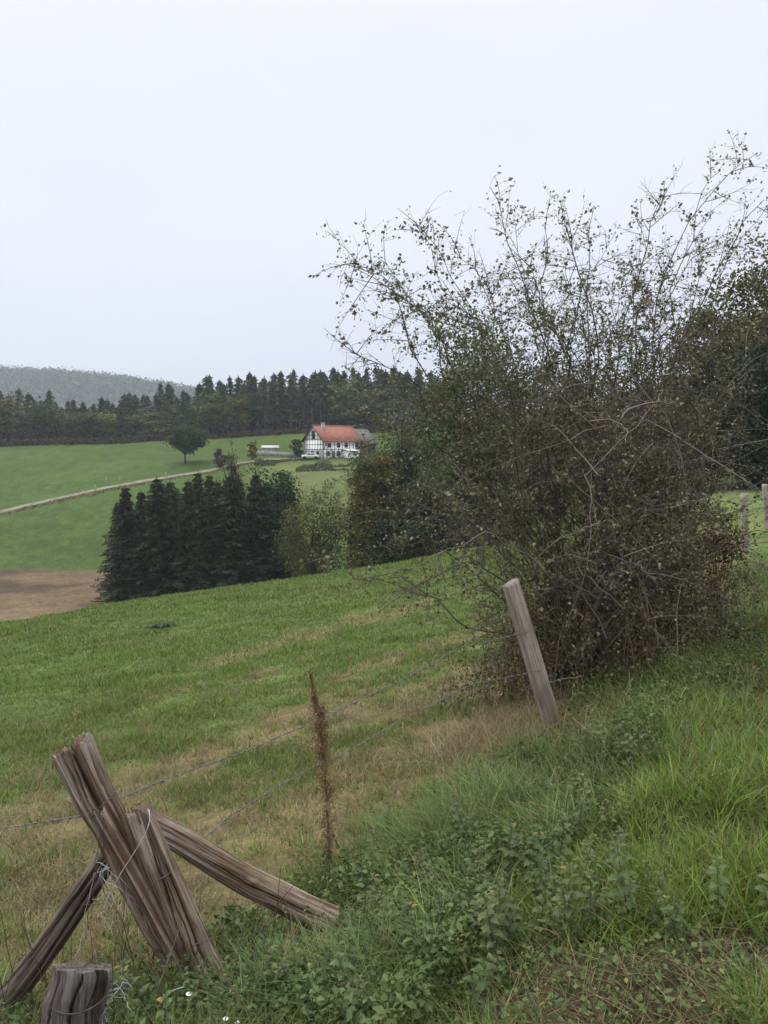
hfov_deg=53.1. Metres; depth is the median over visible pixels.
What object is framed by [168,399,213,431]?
broadleaf tree
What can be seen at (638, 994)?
ground weeds
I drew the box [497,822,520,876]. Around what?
nettle plant
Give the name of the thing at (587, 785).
nettle plant
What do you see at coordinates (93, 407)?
spruce tree
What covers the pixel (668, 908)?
nettle plant
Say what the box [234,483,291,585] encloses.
valley spruce
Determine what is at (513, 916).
nettle plant
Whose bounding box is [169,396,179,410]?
pine tree
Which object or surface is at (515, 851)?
nettle plant
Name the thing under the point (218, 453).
dark shrub
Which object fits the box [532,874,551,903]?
nettle plant
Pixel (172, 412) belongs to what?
broadleaf tree
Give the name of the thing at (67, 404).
spruce tree
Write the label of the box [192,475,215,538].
valley spruce
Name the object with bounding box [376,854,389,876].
nettle plant
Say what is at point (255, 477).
valley spruce
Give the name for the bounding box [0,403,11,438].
broadleaf tree
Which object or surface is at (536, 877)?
nettle plant
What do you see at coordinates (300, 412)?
spruce tree
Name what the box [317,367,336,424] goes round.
spruce tree
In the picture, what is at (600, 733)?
nettle plant
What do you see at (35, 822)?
barbed wire
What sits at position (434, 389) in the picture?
spruce tree
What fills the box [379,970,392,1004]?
nettle plant
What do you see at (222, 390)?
spruce tree
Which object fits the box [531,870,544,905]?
nettle plant
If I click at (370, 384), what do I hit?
spruce tree
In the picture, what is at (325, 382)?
spruce tree
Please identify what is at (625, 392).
broadleaf tree
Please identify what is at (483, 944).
nettle plant
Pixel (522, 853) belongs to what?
nettle plant
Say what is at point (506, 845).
nettle plant
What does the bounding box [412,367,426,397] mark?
pine tree
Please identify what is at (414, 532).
dark shrub
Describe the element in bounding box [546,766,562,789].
nettle plant
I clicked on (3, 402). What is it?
broadleaf tree
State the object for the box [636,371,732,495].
broadleaf tree
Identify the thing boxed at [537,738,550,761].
nettle plant
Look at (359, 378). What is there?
spruce tree
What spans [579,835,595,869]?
nettle plant
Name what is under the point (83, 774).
corner fence post
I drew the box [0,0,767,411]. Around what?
sky
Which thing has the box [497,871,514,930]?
nettle plant
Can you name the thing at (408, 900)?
nettle plant
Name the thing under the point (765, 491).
fence post
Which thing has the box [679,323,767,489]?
broadleaf tree
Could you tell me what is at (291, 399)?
pine tree
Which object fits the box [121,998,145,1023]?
nettle plant
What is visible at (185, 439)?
oak tree
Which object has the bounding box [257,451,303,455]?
stone wall
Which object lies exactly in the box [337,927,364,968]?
nettle plant
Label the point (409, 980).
nettle plant
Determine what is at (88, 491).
track
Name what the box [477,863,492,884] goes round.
nettle plant
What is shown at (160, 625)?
weed clump
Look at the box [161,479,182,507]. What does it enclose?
valley spruce
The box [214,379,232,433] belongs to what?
spruce tree
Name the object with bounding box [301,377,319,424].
pine tree
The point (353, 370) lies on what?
spruce tree
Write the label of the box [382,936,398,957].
nettle plant
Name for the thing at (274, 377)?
pine tree
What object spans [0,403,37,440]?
broadleaf tree
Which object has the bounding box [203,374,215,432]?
spruce tree
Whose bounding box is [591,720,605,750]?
nettle plant
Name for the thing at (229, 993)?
nettle plant
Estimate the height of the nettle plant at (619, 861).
0.386 m
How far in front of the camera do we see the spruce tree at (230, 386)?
255.98 m
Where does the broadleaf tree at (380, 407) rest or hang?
on the ground at (52, 558)
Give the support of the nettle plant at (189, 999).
on the ground at (52, 558)
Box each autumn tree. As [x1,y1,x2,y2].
[653,301,744,465]
[671,231,767,485]
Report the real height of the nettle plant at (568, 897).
0.354 m
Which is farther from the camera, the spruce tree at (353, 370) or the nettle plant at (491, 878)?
the spruce tree at (353, 370)
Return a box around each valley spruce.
[89,501,119,595]
[90,514,123,602]
[94,486,151,602]
[111,490,150,600]
[117,476,194,599]
[148,487,185,591]
[155,479,216,593]
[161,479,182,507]
[174,485,227,591]
[186,473,206,514]
[189,480,249,590]
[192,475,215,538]
[193,474,259,589]
[224,479,269,586]
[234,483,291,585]
[235,476,245,508]
[243,472,269,519]
[266,502,300,578]
[267,490,297,577]
[283,487,308,546]
[284,498,308,572]
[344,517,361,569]
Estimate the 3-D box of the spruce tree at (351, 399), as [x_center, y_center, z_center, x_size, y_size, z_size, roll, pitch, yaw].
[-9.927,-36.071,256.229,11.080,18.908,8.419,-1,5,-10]
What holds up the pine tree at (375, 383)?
on the ground at (52, 558)
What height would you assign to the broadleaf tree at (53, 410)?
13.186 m
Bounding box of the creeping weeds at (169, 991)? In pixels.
[0,896,539,1023]
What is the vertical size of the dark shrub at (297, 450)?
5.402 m
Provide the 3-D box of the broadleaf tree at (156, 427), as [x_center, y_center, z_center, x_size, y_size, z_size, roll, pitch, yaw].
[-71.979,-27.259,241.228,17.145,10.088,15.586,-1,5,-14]
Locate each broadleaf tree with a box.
[0,391,27,441]
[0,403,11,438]
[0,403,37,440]
[11,396,65,443]
[35,403,67,437]
[61,410,90,438]
[71,409,99,437]
[75,409,115,437]
[95,410,133,437]
[125,403,162,435]
[126,409,178,438]
[162,404,194,430]
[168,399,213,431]
[189,388,236,434]
[219,393,253,431]
[240,460,304,523]
[322,376,373,425]
[352,386,408,429]
[368,405,456,547]
[378,299,567,527]
[402,473,473,554]
[407,395,438,427]
[477,350,637,537]
[556,348,665,483]
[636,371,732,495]
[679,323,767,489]
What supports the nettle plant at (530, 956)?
on the ground at (52, 558)
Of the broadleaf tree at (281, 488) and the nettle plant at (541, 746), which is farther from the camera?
the broadleaf tree at (281, 488)
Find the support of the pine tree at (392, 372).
on the ground at (52, 558)
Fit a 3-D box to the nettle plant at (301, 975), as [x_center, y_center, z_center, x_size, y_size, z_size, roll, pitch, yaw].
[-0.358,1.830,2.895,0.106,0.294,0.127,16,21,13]
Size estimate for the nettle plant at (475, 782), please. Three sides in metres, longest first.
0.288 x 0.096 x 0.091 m
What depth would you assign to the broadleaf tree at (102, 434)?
244.90 m
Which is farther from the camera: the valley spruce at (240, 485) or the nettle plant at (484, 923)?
the valley spruce at (240, 485)
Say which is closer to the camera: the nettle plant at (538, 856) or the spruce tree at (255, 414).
the nettle plant at (538, 856)
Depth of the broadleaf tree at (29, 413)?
239.53 m
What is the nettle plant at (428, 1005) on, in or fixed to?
on the ground at (52, 558)
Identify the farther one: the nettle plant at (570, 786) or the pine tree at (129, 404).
the pine tree at (129, 404)
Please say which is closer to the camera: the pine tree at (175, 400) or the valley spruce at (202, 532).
the valley spruce at (202, 532)
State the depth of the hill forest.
1370.02 m
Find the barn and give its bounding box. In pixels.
[354,429,378,454]
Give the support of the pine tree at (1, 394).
on the ground at (52, 558)
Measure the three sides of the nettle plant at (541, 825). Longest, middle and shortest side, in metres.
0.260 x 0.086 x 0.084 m
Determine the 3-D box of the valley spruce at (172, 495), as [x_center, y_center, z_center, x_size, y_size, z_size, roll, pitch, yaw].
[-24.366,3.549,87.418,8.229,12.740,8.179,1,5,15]
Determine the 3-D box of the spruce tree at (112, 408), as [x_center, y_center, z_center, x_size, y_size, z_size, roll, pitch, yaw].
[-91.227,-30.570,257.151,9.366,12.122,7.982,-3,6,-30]
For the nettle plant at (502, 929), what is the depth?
2.88 m
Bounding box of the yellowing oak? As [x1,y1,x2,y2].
[332,431,409,569]
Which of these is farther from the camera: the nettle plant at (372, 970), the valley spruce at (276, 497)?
the valley spruce at (276, 497)
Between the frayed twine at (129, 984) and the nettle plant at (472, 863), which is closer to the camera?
the frayed twine at (129, 984)
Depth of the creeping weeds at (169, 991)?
2.95 m
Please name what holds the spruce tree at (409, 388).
on the ground at (52, 558)
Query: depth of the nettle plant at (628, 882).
2.84 m
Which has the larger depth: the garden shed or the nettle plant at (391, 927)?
the garden shed
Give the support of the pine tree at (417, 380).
on the ground at (52, 558)
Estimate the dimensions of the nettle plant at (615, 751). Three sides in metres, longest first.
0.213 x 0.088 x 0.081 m
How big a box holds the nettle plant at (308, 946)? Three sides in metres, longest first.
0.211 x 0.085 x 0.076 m
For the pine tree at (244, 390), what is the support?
on the ground at (52, 558)
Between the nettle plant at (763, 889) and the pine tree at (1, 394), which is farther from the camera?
the pine tree at (1, 394)
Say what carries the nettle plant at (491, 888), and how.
on the ground at (52, 558)
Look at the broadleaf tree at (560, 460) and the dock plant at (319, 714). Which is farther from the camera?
the broadleaf tree at (560, 460)
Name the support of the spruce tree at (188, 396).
on the ground at (52, 558)
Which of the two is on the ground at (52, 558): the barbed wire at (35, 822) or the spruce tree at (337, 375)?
the spruce tree at (337, 375)
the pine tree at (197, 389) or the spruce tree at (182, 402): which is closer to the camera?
the spruce tree at (182, 402)
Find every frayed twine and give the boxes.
[74,862,146,956]
[102,968,135,1023]
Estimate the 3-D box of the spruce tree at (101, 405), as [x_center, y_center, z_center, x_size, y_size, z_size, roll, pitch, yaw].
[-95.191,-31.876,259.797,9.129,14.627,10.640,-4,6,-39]
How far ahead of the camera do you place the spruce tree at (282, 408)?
241.72 m
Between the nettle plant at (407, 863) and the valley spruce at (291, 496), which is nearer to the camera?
the nettle plant at (407, 863)
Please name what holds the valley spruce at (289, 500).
on the ground at (52, 558)
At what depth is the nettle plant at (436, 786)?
4.90 m
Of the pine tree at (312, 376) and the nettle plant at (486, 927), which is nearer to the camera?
the nettle plant at (486, 927)
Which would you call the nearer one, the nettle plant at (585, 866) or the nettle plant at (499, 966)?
the nettle plant at (499, 966)
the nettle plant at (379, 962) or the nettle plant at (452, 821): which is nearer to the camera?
the nettle plant at (379, 962)
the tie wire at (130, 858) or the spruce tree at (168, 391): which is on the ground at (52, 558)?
the spruce tree at (168, 391)
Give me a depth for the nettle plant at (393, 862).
3.90 m
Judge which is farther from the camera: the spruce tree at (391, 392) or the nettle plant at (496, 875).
the spruce tree at (391, 392)
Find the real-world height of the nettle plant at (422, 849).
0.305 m
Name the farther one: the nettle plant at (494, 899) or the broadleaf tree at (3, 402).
the broadleaf tree at (3, 402)
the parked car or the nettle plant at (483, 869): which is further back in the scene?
the parked car
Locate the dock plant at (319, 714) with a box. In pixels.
[303,668,342,884]
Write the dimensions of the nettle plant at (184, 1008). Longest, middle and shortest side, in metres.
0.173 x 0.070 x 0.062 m
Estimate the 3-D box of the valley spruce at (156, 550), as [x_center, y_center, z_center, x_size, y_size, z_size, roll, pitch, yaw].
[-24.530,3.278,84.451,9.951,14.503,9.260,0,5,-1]
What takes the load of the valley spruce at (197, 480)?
on the ground at (52, 558)
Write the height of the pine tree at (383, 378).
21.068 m
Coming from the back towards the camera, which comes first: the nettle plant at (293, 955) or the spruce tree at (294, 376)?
the spruce tree at (294, 376)
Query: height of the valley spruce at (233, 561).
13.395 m
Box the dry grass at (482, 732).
[345,659,602,783]
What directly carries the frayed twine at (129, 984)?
attached to the sawn post at (76, 993)
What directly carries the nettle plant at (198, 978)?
on the ground at (52, 558)
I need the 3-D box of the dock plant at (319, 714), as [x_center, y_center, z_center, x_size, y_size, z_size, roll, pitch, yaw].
[-0.320,1.442,4.133,0.234,1.230,0.216,0,5,0]
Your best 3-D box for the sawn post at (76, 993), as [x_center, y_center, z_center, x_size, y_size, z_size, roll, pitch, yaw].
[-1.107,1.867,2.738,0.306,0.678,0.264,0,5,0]
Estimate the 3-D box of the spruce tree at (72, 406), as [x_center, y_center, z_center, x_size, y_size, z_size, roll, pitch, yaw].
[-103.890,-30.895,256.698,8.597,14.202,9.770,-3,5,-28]
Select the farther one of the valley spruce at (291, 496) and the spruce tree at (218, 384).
the spruce tree at (218, 384)
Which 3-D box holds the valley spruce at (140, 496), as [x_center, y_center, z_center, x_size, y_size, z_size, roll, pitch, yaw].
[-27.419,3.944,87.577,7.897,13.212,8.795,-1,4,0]
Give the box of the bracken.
[0,424,384,446]
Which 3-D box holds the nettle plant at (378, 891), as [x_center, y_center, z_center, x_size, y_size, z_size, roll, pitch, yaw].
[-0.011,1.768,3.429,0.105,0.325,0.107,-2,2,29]
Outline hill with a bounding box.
[0,371,194,408]
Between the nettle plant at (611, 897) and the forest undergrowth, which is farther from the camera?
the forest undergrowth
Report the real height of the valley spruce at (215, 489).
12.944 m
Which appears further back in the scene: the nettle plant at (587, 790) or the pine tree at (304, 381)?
the pine tree at (304, 381)
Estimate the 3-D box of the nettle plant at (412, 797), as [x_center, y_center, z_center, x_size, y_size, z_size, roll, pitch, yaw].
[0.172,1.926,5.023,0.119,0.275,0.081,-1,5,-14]
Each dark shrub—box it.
[212,447,229,466]
[288,439,303,456]
[356,510,442,565]
[431,478,535,548]
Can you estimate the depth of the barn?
190.85 m
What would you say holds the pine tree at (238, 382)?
on the ground at (52, 558)
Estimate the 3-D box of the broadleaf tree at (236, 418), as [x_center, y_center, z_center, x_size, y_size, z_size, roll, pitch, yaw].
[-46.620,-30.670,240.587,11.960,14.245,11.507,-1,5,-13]
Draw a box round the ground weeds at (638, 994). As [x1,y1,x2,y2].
[120,612,767,1023]
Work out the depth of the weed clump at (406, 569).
28.61 m
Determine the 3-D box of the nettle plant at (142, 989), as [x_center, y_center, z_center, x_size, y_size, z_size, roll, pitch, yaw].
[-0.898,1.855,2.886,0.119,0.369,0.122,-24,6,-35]
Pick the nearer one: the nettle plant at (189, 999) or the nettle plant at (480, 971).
the nettle plant at (480, 971)
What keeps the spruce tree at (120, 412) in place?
on the ground at (52, 558)
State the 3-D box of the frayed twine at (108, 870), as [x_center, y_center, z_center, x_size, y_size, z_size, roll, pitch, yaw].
[-1.140,1.652,3.205,0.285,0.410,0.141,2,5,19]
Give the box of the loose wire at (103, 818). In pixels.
[87,816,127,943]
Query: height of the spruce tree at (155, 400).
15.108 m
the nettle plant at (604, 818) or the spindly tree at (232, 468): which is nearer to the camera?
the nettle plant at (604, 818)
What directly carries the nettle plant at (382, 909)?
on the ground at (52, 558)
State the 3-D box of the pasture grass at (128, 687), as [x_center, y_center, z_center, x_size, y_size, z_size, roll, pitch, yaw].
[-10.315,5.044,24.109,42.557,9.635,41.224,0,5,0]
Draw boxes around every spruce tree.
[43,389,57,437]
[55,408,71,437]
[64,400,69,414]
[65,399,78,438]
[78,401,88,437]
[87,403,97,437]
[96,396,109,437]
[105,406,135,436]
[108,404,123,437]
[135,394,152,436]
[145,396,151,406]
[150,393,161,412]
[153,391,176,435]
[156,382,163,432]
[156,382,174,431]
[170,389,199,429]
[186,394,191,404]
[201,381,220,434]
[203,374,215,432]
[209,382,237,432]
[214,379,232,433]
[225,375,245,432]
[238,371,265,430]
[246,375,267,429]
[246,381,275,430]
[262,381,286,429]
[263,371,299,428]
[265,371,292,415]
[286,369,298,427]
[292,379,314,427]
[305,370,322,424]
[308,372,331,424]
[316,380,338,424]
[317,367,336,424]
[320,370,351,424]
[340,377,361,424]
[341,370,350,425]
[347,371,370,427]
[349,366,355,424]
[358,379,385,425]
[361,368,371,424]
[374,378,400,431]
[398,370,415,426]
[419,375,450,426]
[421,370,434,428]
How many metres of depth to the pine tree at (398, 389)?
242.62 m
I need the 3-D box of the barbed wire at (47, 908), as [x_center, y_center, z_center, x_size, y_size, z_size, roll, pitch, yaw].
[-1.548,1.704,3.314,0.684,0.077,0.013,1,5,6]
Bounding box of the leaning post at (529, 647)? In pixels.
[502,578,559,736]
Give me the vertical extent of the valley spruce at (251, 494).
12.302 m
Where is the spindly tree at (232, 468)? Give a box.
[214,439,244,491]
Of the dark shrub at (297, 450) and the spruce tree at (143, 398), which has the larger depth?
the spruce tree at (143, 398)
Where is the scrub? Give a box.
[254,452,372,523]
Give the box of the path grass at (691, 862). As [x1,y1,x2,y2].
[29,554,767,1023]
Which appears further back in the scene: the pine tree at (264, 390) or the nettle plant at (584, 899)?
the pine tree at (264, 390)
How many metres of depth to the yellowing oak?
71.17 m
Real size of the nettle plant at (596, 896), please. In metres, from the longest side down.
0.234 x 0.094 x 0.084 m
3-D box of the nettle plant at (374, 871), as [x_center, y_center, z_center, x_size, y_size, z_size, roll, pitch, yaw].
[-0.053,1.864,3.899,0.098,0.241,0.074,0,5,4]
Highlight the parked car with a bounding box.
[301,453,318,458]
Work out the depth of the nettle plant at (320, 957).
2.92 m
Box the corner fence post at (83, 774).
[0,731,338,1020]
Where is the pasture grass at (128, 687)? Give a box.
[0,535,582,1009]
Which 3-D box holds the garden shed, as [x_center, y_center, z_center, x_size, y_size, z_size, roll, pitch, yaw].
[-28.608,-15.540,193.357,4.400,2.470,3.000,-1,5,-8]
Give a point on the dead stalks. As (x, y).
(116, 938)
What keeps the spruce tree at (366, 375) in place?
on the ground at (52, 558)
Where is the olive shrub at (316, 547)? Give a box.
[261,483,352,578]
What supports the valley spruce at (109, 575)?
on the ground at (52, 558)
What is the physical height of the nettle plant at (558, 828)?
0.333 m
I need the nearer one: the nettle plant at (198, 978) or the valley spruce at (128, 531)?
the nettle plant at (198, 978)
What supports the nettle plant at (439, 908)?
on the ground at (52, 558)
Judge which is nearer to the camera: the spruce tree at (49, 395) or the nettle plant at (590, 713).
the nettle plant at (590, 713)
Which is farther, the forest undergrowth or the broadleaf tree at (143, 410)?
the forest undergrowth
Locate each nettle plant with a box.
[106,959,131,1022]
[116,965,156,1020]
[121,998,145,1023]
[140,989,158,1013]
[156,994,174,1023]
[174,984,193,1023]
[176,1000,185,1023]
[182,971,213,1018]
[185,991,207,1023]
[189,982,212,1013]
[190,962,205,1008]
[196,1003,209,1019]
[227,985,236,1019]
[228,984,241,1019]
[240,975,257,1010]
[259,963,278,996]
[261,955,281,992]
[275,961,295,1007]
[281,968,303,1010]
[287,948,300,982]
[301,937,311,963]
[302,963,329,1013]
[314,955,325,973]
[329,951,359,1005]
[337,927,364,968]
[351,869,362,903]
[353,850,368,884]
[353,861,376,938]
[354,973,371,1016]
[355,846,379,893]
[361,838,377,874]
[365,856,380,889]
[366,885,380,915]
[367,872,391,914]
[368,803,382,819]
[369,956,385,985]
[369,960,381,987]
[373,893,386,936]
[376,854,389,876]
[377,898,402,943]
[379,804,394,838]
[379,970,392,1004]
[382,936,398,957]
[383,853,398,877]
[398,881,415,924]
[400,964,414,1005]
[402,901,435,973]
[403,841,418,878]
[405,785,416,815]
[406,847,428,893]
[413,984,433,1023]
[416,923,441,970]
[420,862,434,896]
[427,776,440,807]
[430,873,442,896]
[432,891,446,931]
[436,839,450,867]
[444,834,459,868]
[446,814,458,835]
[451,935,467,974]
[452,802,478,845]
[454,877,476,935]
[455,935,479,975]
[459,849,484,886]
[462,952,497,1010]
[470,894,486,938]
[473,772,482,795]
[474,835,496,870]
[475,885,503,964]
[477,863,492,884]
[478,916,494,948]
[478,919,499,962]
[484,950,504,992]
[485,890,508,946]
[486,869,503,909]
[486,869,508,888]
[486,875,513,955]
[486,886,521,939]
[487,826,501,864]
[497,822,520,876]
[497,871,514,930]
[498,833,511,869]
[500,896,527,946]
[506,837,518,864]
[506,868,521,893]
[514,850,525,881]
[522,823,542,868]
[523,830,544,893]
[523,946,539,981]
[526,825,547,893]
[527,861,540,905]
[528,890,552,935]
[530,738,542,773]
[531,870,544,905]
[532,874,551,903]
[533,903,556,948]
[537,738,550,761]
[537,859,555,910]
[544,830,561,867]
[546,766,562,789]
[547,816,573,878]
[547,856,569,918]
[549,806,563,852]
[550,862,587,935]
[551,915,566,939]
[554,893,567,922]
[556,774,569,803]
[556,877,577,948]
[564,772,580,796]
[566,777,582,812]
[569,833,601,906]
[573,794,588,829]
[576,891,594,906]
[577,773,596,821]
[579,761,590,784]
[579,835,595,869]
[579,888,592,920]
[580,869,599,941]
[581,840,604,889]
[584,705,596,734]
[584,778,594,800]
[585,885,607,930]
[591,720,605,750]
[594,879,621,935]
[596,718,612,763]
[599,890,614,910]
[600,799,616,834]
[602,825,623,877]
[605,840,639,924]
[610,741,622,762]
[611,828,631,854]
[616,878,635,910]
[617,791,630,823]
[619,733,638,765]
[633,844,653,897]
[637,863,673,927]
[641,724,656,765]
[642,735,654,761]
[656,890,682,938]
[663,899,687,941]
[679,719,690,733]
[708,853,730,921]
[754,874,767,906]
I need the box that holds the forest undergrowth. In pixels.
[2,402,496,438]
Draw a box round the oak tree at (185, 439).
[160,421,209,463]
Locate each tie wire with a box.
[89,785,117,816]
[104,809,149,906]
[139,871,170,911]
[158,982,230,1007]
[177,936,221,969]
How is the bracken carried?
on the ground at (52, 558)
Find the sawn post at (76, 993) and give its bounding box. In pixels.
[39,960,113,1023]
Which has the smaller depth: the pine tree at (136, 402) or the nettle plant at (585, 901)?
the nettle plant at (585, 901)
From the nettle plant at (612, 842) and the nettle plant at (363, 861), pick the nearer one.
the nettle plant at (612, 842)
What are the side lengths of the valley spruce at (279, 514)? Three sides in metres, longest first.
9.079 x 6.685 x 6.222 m
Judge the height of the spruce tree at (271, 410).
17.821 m
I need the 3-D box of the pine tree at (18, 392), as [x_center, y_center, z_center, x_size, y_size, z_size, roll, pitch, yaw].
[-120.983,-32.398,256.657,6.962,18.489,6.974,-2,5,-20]
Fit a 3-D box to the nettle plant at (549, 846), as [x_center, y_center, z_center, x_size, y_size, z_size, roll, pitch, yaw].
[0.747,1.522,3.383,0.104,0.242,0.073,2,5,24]
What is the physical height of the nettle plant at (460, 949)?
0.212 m
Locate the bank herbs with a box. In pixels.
[0,611,767,1023]
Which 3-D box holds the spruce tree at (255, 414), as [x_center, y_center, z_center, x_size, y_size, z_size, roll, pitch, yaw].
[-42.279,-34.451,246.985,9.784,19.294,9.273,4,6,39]
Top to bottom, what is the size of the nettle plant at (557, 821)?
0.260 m
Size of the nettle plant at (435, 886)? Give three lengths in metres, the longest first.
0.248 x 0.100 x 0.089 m
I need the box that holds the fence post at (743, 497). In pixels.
[740,493,749,551]
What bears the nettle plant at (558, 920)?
on the ground at (52, 558)
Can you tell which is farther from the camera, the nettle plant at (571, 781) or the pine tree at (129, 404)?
the pine tree at (129, 404)
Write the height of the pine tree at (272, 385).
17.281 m
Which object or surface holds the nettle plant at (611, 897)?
on the ground at (52, 558)
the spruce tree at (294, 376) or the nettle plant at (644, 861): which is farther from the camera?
the spruce tree at (294, 376)
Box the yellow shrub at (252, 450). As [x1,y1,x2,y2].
[246,439,258,459]
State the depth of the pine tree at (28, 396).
257.73 m
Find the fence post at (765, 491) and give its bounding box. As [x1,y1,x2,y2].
[762,484,767,527]
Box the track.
[0,458,297,512]
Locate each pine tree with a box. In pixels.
[0,391,4,441]
[13,387,26,414]
[23,392,33,439]
[104,399,110,436]
[117,394,127,415]
[121,392,136,433]
[129,397,143,436]
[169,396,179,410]
[188,382,204,425]
[196,375,216,431]
[232,375,243,432]
[236,383,256,429]
[253,375,274,429]
[265,379,284,429]
[267,372,277,393]
[281,373,303,428]
[295,373,310,427]
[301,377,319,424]
[304,372,317,424]
[310,370,331,424]
[367,368,385,425]
[375,369,393,430]
[388,365,396,429]
[390,371,411,428]
[399,372,415,427]
[404,378,422,431]
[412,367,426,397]
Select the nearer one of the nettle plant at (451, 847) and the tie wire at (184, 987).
the tie wire at (184, 987)
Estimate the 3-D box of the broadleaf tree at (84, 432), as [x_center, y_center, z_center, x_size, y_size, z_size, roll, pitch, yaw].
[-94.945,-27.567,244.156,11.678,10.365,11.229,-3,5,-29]
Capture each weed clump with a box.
[143,620,181,629]
[396,567,416,572]
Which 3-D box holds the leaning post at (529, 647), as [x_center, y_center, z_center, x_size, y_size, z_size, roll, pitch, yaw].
[1.217,1.270,6.117,0.124,1.530,0.101,-19,6,-16]
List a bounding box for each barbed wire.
[0,806,99,828]
[2,904,98,909]
[120,632,527,798]
[205,669,540,836]
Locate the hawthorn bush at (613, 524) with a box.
[299,130,767,708]
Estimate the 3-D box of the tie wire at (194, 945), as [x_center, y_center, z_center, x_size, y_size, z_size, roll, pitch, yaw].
[-0.746,1.785,3.100,0.180,0.146,0.051,-1,5,-10]
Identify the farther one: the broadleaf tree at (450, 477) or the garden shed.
the garden shed
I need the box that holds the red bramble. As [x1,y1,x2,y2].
[694,516,755,618]
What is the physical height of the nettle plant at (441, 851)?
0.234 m
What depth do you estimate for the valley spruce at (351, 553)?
84.47 m
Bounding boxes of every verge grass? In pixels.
[0,459,297,515]
[0,560,767,1023]
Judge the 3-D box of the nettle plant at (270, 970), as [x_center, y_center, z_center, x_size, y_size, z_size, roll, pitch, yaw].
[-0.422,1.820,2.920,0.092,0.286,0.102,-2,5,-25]
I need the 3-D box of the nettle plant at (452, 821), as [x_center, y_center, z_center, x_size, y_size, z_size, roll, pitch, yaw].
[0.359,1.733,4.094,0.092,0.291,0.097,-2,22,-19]
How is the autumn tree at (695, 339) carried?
on the ground at (52, 558)
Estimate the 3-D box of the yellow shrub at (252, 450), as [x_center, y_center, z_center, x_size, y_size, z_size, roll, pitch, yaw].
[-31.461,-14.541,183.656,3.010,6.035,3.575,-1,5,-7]
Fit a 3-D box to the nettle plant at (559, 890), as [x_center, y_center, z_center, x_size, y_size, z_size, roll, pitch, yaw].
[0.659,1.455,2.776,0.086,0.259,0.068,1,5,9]
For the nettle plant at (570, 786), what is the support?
on the ground at (52, 558)
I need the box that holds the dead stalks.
[0,867,308,1023]
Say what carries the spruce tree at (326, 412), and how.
on the ground at (52, 558)
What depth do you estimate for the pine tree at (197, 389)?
255.22 m
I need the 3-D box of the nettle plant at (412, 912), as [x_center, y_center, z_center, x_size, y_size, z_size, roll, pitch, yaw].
[0.127,1.646,2.889,0.122,0.356,0.099,2,5,24]
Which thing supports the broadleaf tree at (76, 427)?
on the ground at (52, 558)
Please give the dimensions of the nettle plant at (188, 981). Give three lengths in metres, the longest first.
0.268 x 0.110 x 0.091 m
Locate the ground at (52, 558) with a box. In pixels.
[0,412,767,1023]
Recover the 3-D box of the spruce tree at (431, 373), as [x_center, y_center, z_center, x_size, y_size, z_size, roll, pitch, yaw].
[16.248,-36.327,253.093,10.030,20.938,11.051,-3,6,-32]
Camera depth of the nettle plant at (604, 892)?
2.90 m
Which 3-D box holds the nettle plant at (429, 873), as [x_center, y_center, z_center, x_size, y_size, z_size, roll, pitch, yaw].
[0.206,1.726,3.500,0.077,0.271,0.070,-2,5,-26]
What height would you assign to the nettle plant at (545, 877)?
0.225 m
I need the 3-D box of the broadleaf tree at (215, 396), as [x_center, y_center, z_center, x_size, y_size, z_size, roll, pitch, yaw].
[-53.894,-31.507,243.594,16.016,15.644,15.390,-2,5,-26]
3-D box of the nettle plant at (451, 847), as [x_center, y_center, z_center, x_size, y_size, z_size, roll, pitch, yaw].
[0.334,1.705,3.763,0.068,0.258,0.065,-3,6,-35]
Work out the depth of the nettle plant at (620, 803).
3.57 m
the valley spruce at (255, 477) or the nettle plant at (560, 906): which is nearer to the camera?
the nettle plant at (560, 906)
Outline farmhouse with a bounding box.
[301,422,362,458]
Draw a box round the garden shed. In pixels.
[261,445,278,451]
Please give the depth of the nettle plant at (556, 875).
3.02 m
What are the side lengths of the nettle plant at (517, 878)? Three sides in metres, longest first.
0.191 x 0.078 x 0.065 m
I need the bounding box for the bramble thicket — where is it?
[392,521,767,720]
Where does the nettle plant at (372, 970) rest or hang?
on the ground at (52, 558)
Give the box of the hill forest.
[0,364,213,406]
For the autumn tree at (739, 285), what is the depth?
52.38 m
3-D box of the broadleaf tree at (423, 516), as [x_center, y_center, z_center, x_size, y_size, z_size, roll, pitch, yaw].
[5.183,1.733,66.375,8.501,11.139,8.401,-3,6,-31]
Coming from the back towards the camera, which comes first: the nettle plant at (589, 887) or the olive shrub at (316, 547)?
the olive shrub at (316, 547)
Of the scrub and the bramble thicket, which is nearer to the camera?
the bramble thicket
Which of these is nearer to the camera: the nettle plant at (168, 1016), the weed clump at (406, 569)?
the nettle plant at (168, 1016)
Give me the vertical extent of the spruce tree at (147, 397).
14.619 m
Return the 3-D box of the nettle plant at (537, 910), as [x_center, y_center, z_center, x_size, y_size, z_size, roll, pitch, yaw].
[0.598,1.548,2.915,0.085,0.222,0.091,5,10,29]
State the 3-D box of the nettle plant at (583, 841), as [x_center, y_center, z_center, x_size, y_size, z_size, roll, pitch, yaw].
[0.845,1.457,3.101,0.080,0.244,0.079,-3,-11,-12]
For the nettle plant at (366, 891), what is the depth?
3.39 m
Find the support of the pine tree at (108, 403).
on the ground at (52, 558)
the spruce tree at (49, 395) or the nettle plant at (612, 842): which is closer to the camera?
the nettle plant at (612, 842)
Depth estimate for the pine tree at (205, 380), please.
244.67 m
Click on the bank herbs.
(352, 999)
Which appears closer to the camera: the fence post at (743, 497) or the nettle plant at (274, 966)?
the nettle plant at (274, 966)
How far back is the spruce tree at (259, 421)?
253.54 m

